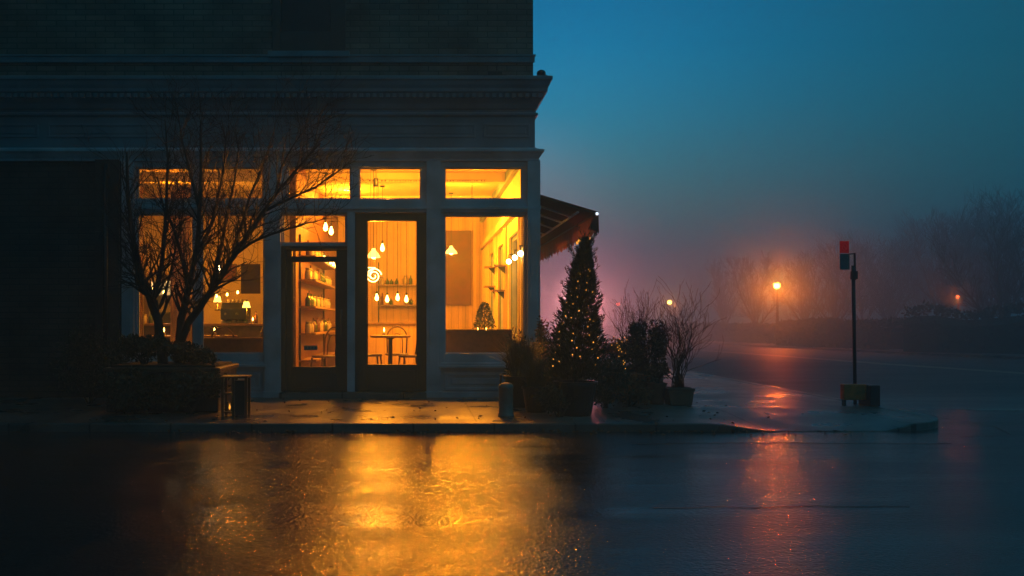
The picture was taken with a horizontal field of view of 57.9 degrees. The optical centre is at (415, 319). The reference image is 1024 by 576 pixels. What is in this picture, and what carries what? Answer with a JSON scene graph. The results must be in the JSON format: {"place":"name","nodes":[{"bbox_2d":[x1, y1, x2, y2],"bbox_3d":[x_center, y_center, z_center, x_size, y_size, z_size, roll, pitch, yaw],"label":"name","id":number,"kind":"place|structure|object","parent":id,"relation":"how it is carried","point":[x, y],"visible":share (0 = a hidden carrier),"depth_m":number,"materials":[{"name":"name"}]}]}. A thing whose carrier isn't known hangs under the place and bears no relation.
{"place":"outdoors","nodes":[
{"label":"outdoors","id":0,"kind":"place"},
{"bbox_2d":[0,345,923,429],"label":"pavement","id":1,"kind":"structure","parent":0,"point":[748,404],"depth_m":11.84,"materials":[{"name":"grey concrete"}]},
{"bbox_2d":[96,365,168,413],"bbox_3d":[-3.517,0.875,11.493,0.954,0.627,0.461,0,0,0],"label":"evergreen shrub","id":2,"kind":"object","parent":1,"relation":"on","point":[122,396],"visible":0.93,"depth_m":11.41,"materials":[{"name":"green plant"}]},
{"bbox_2d":[103,361,238,411],"bbox_3d":[-3.236,0.880,12.300,1.494,0.600,1.260,0,0,0],"label":"tree trough","id":3,"kind":"object","parent":1,"relation":"on","point":[209,404],"visible":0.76,"depth_m":11.70,"materials":[{"name":"grey ceramic"}]},
{"bbox_2d":[99,332,172,363],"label":"evergreen shrub","id":4,"kind":"object","parent":3,"relation":"in","point":[132,346],"visible":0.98,"depth_m":11.94,"materials":[{"name":"green plant"}]},
{"bbox_2d":[158,340,221,364],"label":"evergreen shrub","id":5,"kind":"object","parent":3,"relation":"in","point":[187,352],"visible":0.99,"depth_m":11.91,"materials":[{"name":"green plant"}]},
{"bbox_2d":[70,54,373,363],"bbox_3d":[-2.380,-1.211,12.088,3.815,4.582,2.443,0,0,8],"label":"bare tree","id":6,"kind":"object","parent":3,"relation":"in","point":[151,295],"visible":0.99,"depth_m":12.02,"materials":[{"name":"brown plant"}]},
{"bbox_2d":[152,369,230,413],"bbox_3d":[-2.809,0.890,11.499,0.982,0.592,0.460,0,0,-12],"label":"evergreen shrub","id":7,"kind":"object","parent":1,"relation":"on","point":[177,389],"visible":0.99,"depth_m":11.44,"materials":[{"name":"green plant"}]},
{"bbox_2d":[220,375,251,416],"bbox_3d":[-2.215,0.932,11.305,0.335,0.496,0.290,0,0,0],"label":"lantern stand","id":8,"kind":"object","parent":1,"relation":"on","point":[240,393],"visible":0.99,"depth_m":11.20,"materials":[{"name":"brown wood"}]},
{"bbox_2d":[89,397,853,434],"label":"leaf litter","id":9,"kind":"object","parent":1,"relation":"on","point":[397,430],"visible":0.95,"depth_m":10.40,"materials":[{"name":"brown plant"}]},
{"bbox_2d":[498,375,513,417],"bbox_3d":[1.098,0.921,11.200,0.200,0.518,0.200,0,0,0],"label":"bollard","id":10,"kind":"object","parent":1,"relation":"on","point":[505,400],"visible":1,"depth_m":11.13,"materials":[{"name":"metal"}]},
{"bbox_2d":[501,329,554,374],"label":"shrub","id":11,"kind":"object","parent":1,"relation":"on","point":[507,369],"visible":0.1,"depth_m":12.94,"materials":[{"name":"green plant"}]},
{"bbox_2d":[534,315,571,374],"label":"russet shrub","id":12,"kind":"object","parent":1,"relation":"on","point":[541,328],"visible":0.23,"depth_m":13.13,"materials":[{"name":"brown plant"}]},
{"bbox_2d":[541,224,608,416],"bbox_3d":[1.980,-0.021,11.382,0.856,2.401,0.901,0,0,0],"label":"lit evergreen","id":13,"kind":"object","parent":1,"relation":"on","point":[583,391],"visible":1,"depth_m":11.26,"materials":[{"name":"green plant"}]},
{"bbox_2d":[553,272,600,361],"bbox_3d":[1.991,-0.086,11.399,0.594,1.329,0.575,0,0,0],"label":"fairy light string","id":14,"kind":"object","parent":13,"relation":"attached to","point":[576,333],"visible":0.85,"depth_m":11.20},
{"bbox_2d":[590,353,634,408],"bbox_3d":[2.580,0.813,12.288,0.654,0.760,0.566,0,0,0],"label":"shrub","id":15,"kind":"object","parent":1,"relation":"on","point":[615,374],"visible":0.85,"depth_m":12.19,"materials":[{"name":"green plant"}]},
{"bbox_2d":[612,372,654,405],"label":"shrub","id":16,"kind":"object","parent":1,"relation":"on","point":[637,397],"visible":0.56,"depth_m":12.57,"materials":[{"name":"green plant"}]},
{"bbox_2d":[624,372,663,401],"bbox_3d":[3.279,0.980,13.500,0.694,0.407,0.690,0,0,0],"label":"wooden tub","id":17,"kind":"object","parent":1,"relation":"on","point":[641,374],"visible":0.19,"depth_m":13.20,"materials":[{"name":"brown wood"}]},
{"bbox_2d":[599,279,674,372],"bbox_3d":[3.244,0.080,13.596,0.974,1.408,1.060,0,0,-41],"label":"bare shrub","id":18,"kind":"object","parent":17,"relation":"in","point":[638,370],"visible":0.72,"depth_m":13.60,"materials":[{"name":"brown plant"}]},
{"bbox_2d":[620,319,671,373],"bbox_3d":[3.379,0.383,13.536,0.764,0.828,0.634,0,0,0],"label":"tub shrub","id":19,"kind":"object","parent":17,"relation":"on","point":[630,354],"visible":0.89,"depth_m":13.42,"materials":[{"name":"green plant"}]},
{"bbox_2d":[647,382,666,404],"bbox_3d":[3.382,1.030,12.900,0.281,0.300,0.281,0,0,0],"label":"terracotta pot","id":20,"kind":"object","parent":1,"relation":"on","point":[658,392],"visible":0.91,"depth_m":12.80,"materials":[{"name":"ceramic"}]},
{"bbox_2d":[644,360,671,382],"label":"pot shrub","id":21,"kind":"object","parent":20,"relation":"on","point":[655,374],"visible":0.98,"depth_m":12.85,"materials":[{"name":"green plant"}]},
{"bbox_2d":[665,386,694,405],"bbox_3d":[3.657,1.058,12.800,0.377,0.245,0.320,0,0,0],"label":"terracotta trough","id":22,"kind":"object","parent":1,"relation":"on","point":[679,396],"visible":0.88,"depth_m":12.65,"materials":[{"name":"ceramic"}]},
{"bbox_2d":[614,276,724,386],"bbox_3d":[3.527,0.161,12.687,1.377,1.568,1.300,0,0,-19],"label":"corkscrew shrub","id":23,"kind":"object","parent":22,"relation":"in","point":[677,379],"visible":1,"depth_m":12.78,"materials":[{"name":"brown plant"}]},
{"bbox_2d":[840,241,857,403],"bbox_3d":[6.070,0.037,12.910,0.252,2.287,0.080,0,0,0],"label":"sign pole","id":24,"kind":"object","parent":1,"relation":"on","point":[844,258],"visible":1,"depth_m":12.88,"materials":[{"name":"metal"}]},
{"bbox_2d":[840,384,879,406],"bbox_3d":[6.097,1.032,12.675,0.450,0.296,0.350,0,0,0],"label":"barrier board","id":25,"kind":"object","parent":1,"relation":"on","point":[866,394],"visible":1,"depth_m":12.60,"materials":[{"name":"yellow paint"}]},
{"bbox_3d":[3.347,0.950,14.550,0.864,0.460,0.530,0,0,0],"label":"planter trough","id":26,"kind":"object","parent":1,"relation":"on","visible":0},
{"bbox_2d":[600,336,630,365],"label":"planter shrub","id":27,"kind":"object","parent":26,"relation":"in","point":[611,347],"visible":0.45,"depth_m":14.37,"materials":[{"name":"green plant"}]},
{"bbox_2d":[0,338,1023,575],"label":"road","id":28,"kind":"structure","parent":0,"point":[322,504],"depth_m":6.61,"materials":[{"name":"grey asphalt"}]},
{"bbox_2d":[0,364,937,431],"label":"kerb","id":29,"kind":"structure","parent":28,"relation":"on","point":[928,422],"depth_m":10.44,"materials":[{"name":"grey concrete"}]},
{"bbox_2d":[653,505,875,507],"bbox_3d":[2.480,1.266,6.228,1.762,0.001,0.067,0,0,-2],"label":"road seam","id":30,"kind":"object","parent":28,"relation":"on","point":[760,507],"visible":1,"depth_m":6.23,"materials":[{"name":"asphalt"}]},
{"bbox_2d":[681,349,1023,373],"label":"line","id":31,"kind":"object","parent":28,"relation":"on","point":[873,363],"visible":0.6,"depth_m":26.73,"materials":[{"name":"paint"}]},
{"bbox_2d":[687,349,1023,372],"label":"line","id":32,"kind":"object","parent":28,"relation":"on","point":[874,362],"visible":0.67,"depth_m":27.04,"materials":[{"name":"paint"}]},
{"bbox_2d":[483,325,549,407],"bbox_3d":[1.423,0.606,12.527,1.218,1.148,1.221,0,0,0],"label":"potted shrub","id":33,"kind":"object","parent":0,"point":[517,356],"depth_m":12.36,"materials":[{"name":"green plant"}]},
{"bbox_2d":[511,352,551,412],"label":"potted shrub","id":34,"kind":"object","parent":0,"point":[537,381],"depth_m":11.70,"materials":[{"name":"green plant"}]},
{"bbox_2d":[544,347,589,386],"bbox_3d":[1.970,0.750,12.612,0.910,0.875,0.654,0,0,0],"label":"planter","id":35,"kind":"object","parent":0,"point":[550,380],"visible":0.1,"depth_m":12.57,"materials":[{"name":"black"}]},
{"bbox_2d":[542,321,775,339],"bbox_3d":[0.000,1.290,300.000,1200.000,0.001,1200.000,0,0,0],"label":"ground","id":36,"kind":"structure","parent":0,"point":[608,323],"depth_m":473.99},
{"bbox_2d":[0,0,598,398],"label":"corner cafe","id":37,"kind":"structure","parent":36,"relation":"on","point":[448,90],"depth_m":14.01,"materials":[{"name":"paint"}]},
{"bbox_2d":[140,186,143,336],"bbox_3d":[-4.415,-0.815,14.602,0.181,2.630,0.086,0,0,0],"label":"curtain","id":38,"kind":"object","parent":37,"relation":"hanging from","point":[141,305],"visible":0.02,"depth_m":14.60,"materials":[{"name":"fabric"}]},
{"bbox_2d":[149,275,169,322],"bbox_3d":[-5.552,0.050,20.625,0.700,2.100,0.650,0,0,0],"label":"drinks fridge","id":39,"kind":"object","parent":37,"relation":"on","point":[166,318],"visible":0.07,"depth_m":20.90,"materials":[{"name":"metal"}]},
{"bbox_2d":[136,167,195,198],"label":"transom window","id":40,"kind":"structure","parent":37,"relation":"in","point":[142,168],"depth_m":14.08,"materials":[{"name":"paint"}]},
{"bbox_2d":[135,213,196,360],"bbox_3d":[-3.823,-0.488,14.120,0.939,2.317,0.160,0,0,0],"label":"shop window","id":41,"kind":"structure","parent":37,"relation":"in","point":[137,294],"depth_m":14.04,"materials":[{"name":"paint"}]},
{"bbox_2d":[170,186,191,343],"bbox_3d":[-3.734,-0.815,14.605,0.346,2.630,0.080,0,0,0],"label":"curtain","id":42,"kind":"object","parent":37,"relation":"hanging from","point":[174,312],"visible":0.21,"depth_m":14.60,"materials":[{"name":"fabric"}]},
{"bbox_2d":[144,323,262,351],"bbox_3d":[-4.525,0.585,18.695,3.850,1.030,0.710,0,0,0],"label":"service counter","id":43,"kind":"object","parent":37,"relation":"on","point":[246,330],"depth_m":18.40,"materials":[{"name":"brown wood"}]},
{"bbox_2d":[221,303,250,322],"bbox_3d":[-3.670,-0.140,18.624,0.520,0.420,0.651,0,0,0],"label":"coffee machine","id":44,"kind":"object","parent":43,"relation":"on","point":[230,312],"visible":0.9,"depth_m":18.45,"materials":[{"name":"metal"}]},
{"bbox_2d":[204,335,237,337],"bbox_3d":[-3.381,0.679,15.600,0.690,0.842,0.690,0,0,0],"label":"cafe table","id":45,"kind":"object","parent":37,"relation":"on","point":[217,336],"visible":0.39,"depth_m":15.29,"materials":[{"name":"wood"}]},
{"bbox_2d":[211,327,234,337],"bbox_3d":[-3.100,0.604,14.826,0.410,0.995,0.458,0,0,-6],"label":"bentwood chair","id":46,"kind":"object","parent":37,"relation":"on","point":[215,330],"visible":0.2,"depth_m":14.62,"materials":[{"name":"brown wood"}]},
{"bbox_2d":[223,264,236,279],"bbox_3d":[-4.254,-1.095,20.972,0.329,0.365,0.036,0,0,0],"label":"framed picture","id":47,"kind":"object","parent":37,"relation":"attached to","point":[232,273],"visible":0.39,"depth_m":20.95,"materials":[{"name":"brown wood"}]},
{"bbox_2d":[196,167,263,198],"bbox_3d":[-2.835,-2.095,14.120,1.061,0.508,0.160,0,0,0],"label":"transom window","id":48,"kind":"structure","parent":37,"relation":"in","point":[243,168],"depth_m":14.09,"materials":[{"name":"paint"}]},
{"bbox_2d":[197,213,265,366],"bbox_3d":[-2.829,-0.465,14.065,1.109,2.362,0.270,0,0,0],"label":"shop window","id":49,"kind":"structure","parent":37,"relation":"in","point":[245,359],"depth_m":14.04,"materials":[{"name":"paint"}]},
{"bbox_2d":[204,338,262,351],"bbox_3d":[-2.899,0.689,14.520,0.998,0.822,0.100,0,0,0],"label":"window screen","id":50,"kind":"object","parent":37,"relation":"on","point":[236,344],"depth_m":14.50,"materials":[{"name":"brown wood"}]},
{"bbox_2d":[241,184,259,293],"bbox_3d":[-3.065,-1.559,17.020,0.355,2.141,0.040,0,0,0],"label":"menu board","id":51,"kind":"object","parent":37,"relation":"hanging from","point":[252,286],"visible":0.72,"depth_m":17.00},
{"bbox_2d":[268,0,349,56],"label":"upper window","id":52,"kind":"structure","parent":37,"relation":"in","point":[308,28],"depth_m":14.03,"materials":[{"name":"paint"}]},
{"bbox_2d":[281,213,346,245],"bbox_3d":[-1.555,-1.389,14.120,1.012,0.514,0.160,0,0,0],"label":"fanlight window","id":53,"kind":"structure","parent":37,"relation":"in","point":[283,243],"depth_m":14.04,"materials":[{"name":"paint"}]},
{"bbox_2d":[286,249,346,390],"bbox_3d":[-1.518,0.006,14.068,0.939,2.177,0.224,0,0,0],"label":"entrance door","id":54,"kind":"structure","parent":37,"relation":"in","point":[297,378],"depth_m":14.07,"materials":[{"name":"paint"}]},
{"bbox_2d":[299,234,334,366],"bbox_3d":[-1.809,-0.165,17.300,0.278,2.529,4.000,0,0,0],"label":"wall shelving","id":55,"kind":"object","parent":37,"relation":"on","point":[323,266],"depth_m":15.98,"materials":[{"name":"brown wood"}]},
{"bbox_2d":[305,322,310,332],"bbox_3d":[-1.810,0.124,15.400,0.110,0.190,0.110,0,0,0],"label":"jar","id":56,"kind":"object","parent":55,"relation":"on","point":[307,327],"visible":1,"depth_m":15.36,"materials":[{"name":"glass"}]},
{"bbox_2d":[305,268,310,278],"bbox_3d":[-1.810,-0.776,15.400,0.110,0.190,0.110,0,0,0],"label":"jar","id":57,"kind":"object","parent":55,"relation":"on","point":[307,273],"visible":1,"depth_m":15.36,"materials":[{"name":"glass"}]},
{"bbox_2d":[305,293,310,305],"bbox_3d":[-1.810,-0.341,15.400,0.090,0.220,0.086,0,0,0],"label":"bottle","id":58,"kind":"object","parent":55,"relation":"on","point":[307,300],"visible":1,"depth_m":15.37,"materials":[{"name":"green glass"}]},
{"bbox_2d":[281,167,354,198],"bbox_3d":[-1.497,-2.095,14.120,1.128,0.508,0.160,0,0,0],"label":"transom window","id":59,"kind":"structure","parent":37,"relation":"in","point":[352,177],"depth_m":14.04,"materials":[{"name":"paint"}]},
{"bbox_2d":[310,326,334,366],"bbox_3d":[-1.526,0.604,15.418,0.410,0.995,0.458,0,0,42],"label":"bentwood chair","id":60,"kind":"object","parent":37,"relation":"on","point":[324,356],"visible":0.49,"depth_m":15.37,"materials":[{"name":"brown wood"}]},
{"bbox_2d":[323,172,327,230],"bbox_3d":[-1.614,-2.107,16.400,0.100,1.041,0.095,0,0,0],"label":"pendant lamp","id":61,"kind":"object","parent":37,"relation":"hanging from","point":[325,225],"visible":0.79,"depth_m":16.38,"materials":[{"name":"glass"}]},
{"bbox_2d":[368,170,379,258],"bbox_3d":[-0.739,-1.845,16.000,0.240,1.566,0.240,0,0,0],"label":"pendant lamp","id":62,"kind":"object","parent":37,"relation":"hanging from","point":[374,254],"visible":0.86,"depth_m":15.98,"materials":[{"name":"glass"}]},
{"bbox_2d":[334,322,415,363],"bbox_3d":[-0.825,0.575,20.495,1.950,1.050,0.710,0,0,0],"label":"bar counter","id":63,"kind":"object","parent":37,"relation":"on","point":[376,345],"visible":0.3,"depth_m":20.20,"materials":[{"name":"brown wood"}]},
{"bbox_2d":[368,170,381,281],"bbox_3d":[-0.652,-1.610,14.351,0.240,2.041,0.021,0,0,0],"label":"pendant lamp","id":64,"kind":"object","parent":37,"relation":"hanging from","point":[371,271],"visible":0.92,"depth_m":14.35,"materials":[{"name":"glass"}]},
{"bbox_2d":[368,354,381,363],"bbox_3d":[-0.813,0.604,15.954,0.458,0.995,0.410,0,0,10],"label":"bentwood chair","id":65,"kind":"object","parent":37,"relation":"on","point":[375,355],"visible":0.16,"depth_m":15.78,"materials":[{"name":"brown wood"}]},
{"bbox_2d":[373,178,378,197],"bbox_3d":[-0.675,-2.226,15.500,0.090,0.808,0.090,0,0,0],"label":"track light","id":66,"kind":"object","parent":37,"relation":"hanging from","point":[375,183],"visible":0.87,"depth_m":15.47,"materials":[{"name":"metal"}]},
{"bbox_2d":[380,186,384,251],"bbox_3d":[-0.658,-1.985,18.000,0.100,1.287,0.095,0,0,0],"label":"pendant lamp","id":67,"kind":"object","parent":37,"relation":"hanging from","point":[382,248],"visible":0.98,"depth_m":17.99,"materials":[{"name":"glass"}]},
{"bbox_2d":[370,335,410,363],"bbox_3d":[-0.438,0.679,15.700,0.690,0.842,0.690,0,0,0],"label":"cafe table","id":68,"kind":"object","parent":37,"relation":"on","point":[389,337],"visible":0.74,"depth_m":15.59,"materials":[{"name":"brown wood"}]},
{"bbox_2d":[355,167,425,198],"bbox_3d":[-0.387,-2.095,14.120,1.091,0.508,0.160,0,0,0],"label":"transom window","id":69,"kind":"structure","parent":37,"relation":"in","point":[422,169],"depth_m":14.04,"materials":[{"name":"paint"}]},
{"bbox_2d":[355,213,425,391],"bbox_3d":[-0.387,-0.270,14.099,1.091,2.729,0.122,0,0,0],"label":"tall glazed door","id":70,"kind":"structure","parent":37,"relation":"in","point":[368,377],"depth_m":14.05,"materials":[{"name":"paint"}]},
{"bbox_2d":[385,326,407,363],"bbox_3d":[-0.343,0.604,16.374,0.410,0.995,0.458,0,0,0],"label":"bentwood chair","id":71,"kind":"object","parent":37,"relation":"on","point":[395,354],"visible":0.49,"depth_m":16.52,"materials":[{"name":"brown wood"}]},
{"bbox_2d":[378,262,415,321],"bbox_3d":[-0.421,-0.165,22.840,1.042,2.529,0.280,0,0,0],"label":"back shelving","id":72,"kind":"object","parent":37,"relation":"on","point":[391,285],"visible":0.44,"depth_m":22.70,"materials":[{"name":"brown wood"}]},
{"bbox_2d":[396,221,398,300],"bbox_3d":[-0.409,-1.528,20.400,0.100,2.200,0.095,0,0,0],"label":"pendant lamp","id":73,"kind":"object","parent":37,"relation":"hanging from","point":[397,297],"visible":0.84,"depth_m":20.39,"materials":[{"name":"glass"}]},
{"bbox_2d":[405,221,407,301],"bbox_3d":[-0.213,-1.510,20.400,0.100,2.236,0.095,0,0,0],"label":"pendant lamp","id":74,"kind":"object","parent":37,"relation":"hanging from","point":[406,298],"visible":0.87,"depth_m":20.40,"materials":[{"name":"metal"}]},
{"bbox_2d":[398,349,415,363],"bbox_3d":[-0.072,0.604,15.558,0.458,0.995,0.410,0,0,-19],"label":"bentwood chair","id":75,"kind":"object","parent":37,"relation":"on","point":[404,356],"visible":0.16,"depth_m":15.38,"materials":[{"name":"brown wood"}]},
{"bbox_2d":[446,193,456,254],"bbox_3d":[0.728,-1.988,19.000,0.260,1.279,0.260,0,0,0],"label":"pendant lamp","id":76,"kind":"object","parent":37,"relation":"hanging from","point":[451,250],"visible":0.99,"depth_m":18.94,"materials":[{"name":"glass"}]},
{"bbox_2d":[446,329,512,351],"bbox_3d":[1.061,0.623,14.715,1.218,0.955,0.470,0,0,0],"label":"window bench","id":77,"kind":"object","parent":37,"relation":"on","point":[466,340],"depth_m":14.50,"materials":[{"name":"brown wood"}]},
{"bbox_2d":[472,301,495,328],"bbox_3d":[1.162,-0.032,15.655,0.402,0.581,0.391,0,0,24],"label":"potted tree","id":78,"kind":"object","parent":77,"relation":"on","point":[487,308],"visible":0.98,"depth_m":15.61,"materials":[{"name":"green plant"}]},
{"bbox_2d":[439,213,526,367],"bbox_3d":[1.037,-0.455,14.065,1.377,2.365,0.270,0,0,0],"label":"shop window","id":79,"kind":"structure","parent":37,"relation":"in","point":[448,359],"depth_m":14.04,"materials":[{"name":"paint"}]},
{"bbox_2d":[441,167,526,198],"bbox_3d":[1.037,-2.095,14.120,1.317,0.508,0.160,0,0,0],"label":"transom window","id":80,"kind":"structure","parent":37,"relation":"in","point":[523,170],"depth_m":14.04,"materials":[{"name":"paint"}]},
{"bbox_2d":[484,266,495,274],"bbox_3d":[1.532,-1.025,19.100,0.223,0.170,0.360,0,0,0],"label":"wall shelf","id":81,"kind":"object","parent":37,"relation":"attached to","point":[491,269],"depth_m":19.09,"materials":[{"name":"brown wood"}]},
{"bbox_2d":[492,254,493,328],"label":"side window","id":82,"kind":"structure","parent":37,"relation":"in","point":[493,254],"depth_m":20.94,"materials":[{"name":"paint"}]},
{"bbox_2d":[491,290,504,298],"bbox_3d":[1.532,-0.475,17.100,0.223,0.170,0.360,0,0,0],"label":"wall shelf","id":83,"kind":"object","parent":37,"relation":"attached to","point":[500,293],"depth_m":17.09,"materials":[{"name":"brown wood"}]},
{"bbox_2d":[492,265,505,273],"bbox_3d":[1.532,-0.925,16.900,0.223,0.170,0.360,0,0,0],"label":"wall shelf","id":84,"kind":"object","parent":37,"relation":"attached to","point":[501,268],"depth_m":16.89,"materials":[{"name":"brown wood"}]},
{"bbox_2d":[501,247,502,328],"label":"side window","id":85,"kind":"structure","parent":37,"relation":"in","point":[501,247],"depth_m":18.74,"materials":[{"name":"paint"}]},
{"bbox_2d":[512,234,517,337],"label":"side window","id":86,"kind":"structure","parent":37,"relation":"in","point":[515,239],"depth_m":16.54,"materials":[{"name":"paint"}]},
{"bbox_2d":[555,323,668,336],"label":"hedge","id":87,"kind":"object","parent":36,"relation":"on","point":[609,330],"visible":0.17,"depth_m":70.69,"materials":[{"name":"green plant"}]},
{"bbox_2d":[612,310,616,337],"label":"traffic pole","id":88,"kind":"object","parent":36,"relation":"on","point":[614,311],"visible":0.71,"depth_m":59.94,"materials":[{"name":"metal"}]},
{"bbox_2d":[683,259,728,321],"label":"tree","id":89,"kind":"object","parent":36,"relation":"on","point":[695,287],"visible":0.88,"depth_m":91.70,"materials":[{"name":"brown plant"}]},
{"bbox_2d":[666,321,791,343],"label":"hedge","id":90,"kind":"object","parent":36,"relation":"on","point":[746,332],"visible":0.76,"depth_m":50.59,"materials":[{"name":"green plant"}]},
{"bbox_2d":[704,257,756,323],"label":"tree","id":91,"kind":"object","parent":36,"relation":"on","point":[719,303],"visible":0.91,"depth_m":57.70,"materials":[{"name":"brown plant"}]},
{"bbox_2d":[720,249,808,328],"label":"tree","id":92,"kind":"object","parent":36,"relation":"on","point":[758,303],"visible":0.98,"depth_m":49.81,"materials":[{"name":"brown plant"}]},
{"bbox_2d":[756,242,822,319],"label":"tree","id":93,"kind":"object","parent":36,"relation":"on","point":[783,307],"visible":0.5,"depth_m":79.79,"materials":[{"name":"brown plant"}]},
{"bbox_2d":[761,247,839,326],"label":"tree","id":94,"kind":"object","parent":36,"relation":"on","point":[805,309],"visible":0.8,"depth_m":49.94,"materials":[{"name":"brown plant"}]},
{"bbox_2d":[769,240,877,319],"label":"tree","id":95,"kind":"object","parent":36,"relation":"on","point":[836,297],"visible":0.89,"depth_m":47.14,"materials":[{"name":"brown plant"}]},
{"bbox_2d":[772,316,912,349],"bbox_3d":[18.487,0.606,39.972,2.060,1.613,6.732,0,0,-20],"label":"hedge","id":96,"kind":"object","parent":36,"relation":"on","point":[835,332],"visible":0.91,"depth_m":39.16,"materials":[{"name":"green plant"}]},
{"bbox_2d":[818,227,896,319],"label":"tree","id":97,"kind":"object","parent":36,"relation":"on","point":[843,279],"visible":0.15,"depth_m":77.38,"materials":[{"name":"brown plant"}]},
{"bbox_2d":[811,228,912,319],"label":"tree","id":98,"kind":"object","parent":36,"relation":"on","point":[862,306],"visible":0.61,"depth_m":49.66,"materials":[{"name":"brown plant"}]},
{"bbox_2d":[851,229,936,327],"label":"tree","id":99,"kind":"object","parent":36,"relation":"on","point":[891,305],"visible":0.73,"depth_m":49.66,"materials":[{"name":"brown plant"}]},
{"bbox_2d":[854,208,981,315],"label":"tree","id":100,"kind":"object","parent":36,"relation":"on","point":[922,294],"visible":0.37,"depth_m":57.92,"materials":[{"name":"brown plant"}]},
{"bbox_2d":[901,199,989,316],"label":"tree","id":101,"kind":"object","parent":36,"relation":"on","point":[947,297],"visible":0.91,"depth_m":43.66,"materials":[{"name":"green plant"}]},
{"bbox_2d":[901,300,1023,353],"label":"hedge","id":102,"kind":"object","parent":36,"relation":"on","point":[964,334],"visible":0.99,"depth_m":33.30,"materials":[{"name":"green plant"}]},
{"bbox_2d":[917,210,1023,318],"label":"tree","id":103,"kind":"object","parent":36,"relation":"on","point":[1000,297],"visible":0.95,"depth_m":36.16,"materials":[{"name":"brown plant"}]},
{"bbox_2d":[926,201,1022,319],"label":"tree","id":104,"kind":"object","parent":36,"relation":"on","point":[966,306],"visible":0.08,"depth_m":61.95,"materials":[{"name":"brown plant"}]},
{"bbox_2d":[928,188,1023,317],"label":"tree","id":105,"kind":"object","parent":36,"relation":"on","point":[981,268],"visible":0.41,"depth_m":45.77,"materials":[{"name":"brown plant"}]},
{"bbox_2d":[967,184,1023,302],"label":"tree","id":106,"kind":"object","parent":36,"relation":"on","point":[1006,218],"visible":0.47,"depth_m":41.83,"materials":[{"name":"brown plant"}]},
{"bbox_2d":[533,0,1023,320],"label":"sky","id":107,"kind":"structure","parent":0,"point":[695,131],"materials":[{"name":"blue"}]},
{"bbox_2d":[549,337,1023,358],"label":"pavement","id":108,"kind":"structure","parent":0,"point":[977,355],"depth_m":35.85,"materials":[{"name":"concrete"}]},
{"bbox_2d":[774,282,779,343],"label":"street lamp","id":109,"kind":"object","parent":108,"relation":"on","point":[776,284],"visible":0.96,"depth_m":43.96,"materials":[{"name":"metal"}]},
{"bbox_2d":[799,255,925,325],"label":"tree","id":110,"kind":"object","parent":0,"point":[875,315],"depth_m":88.10,"materials":[{"name":"plant"}]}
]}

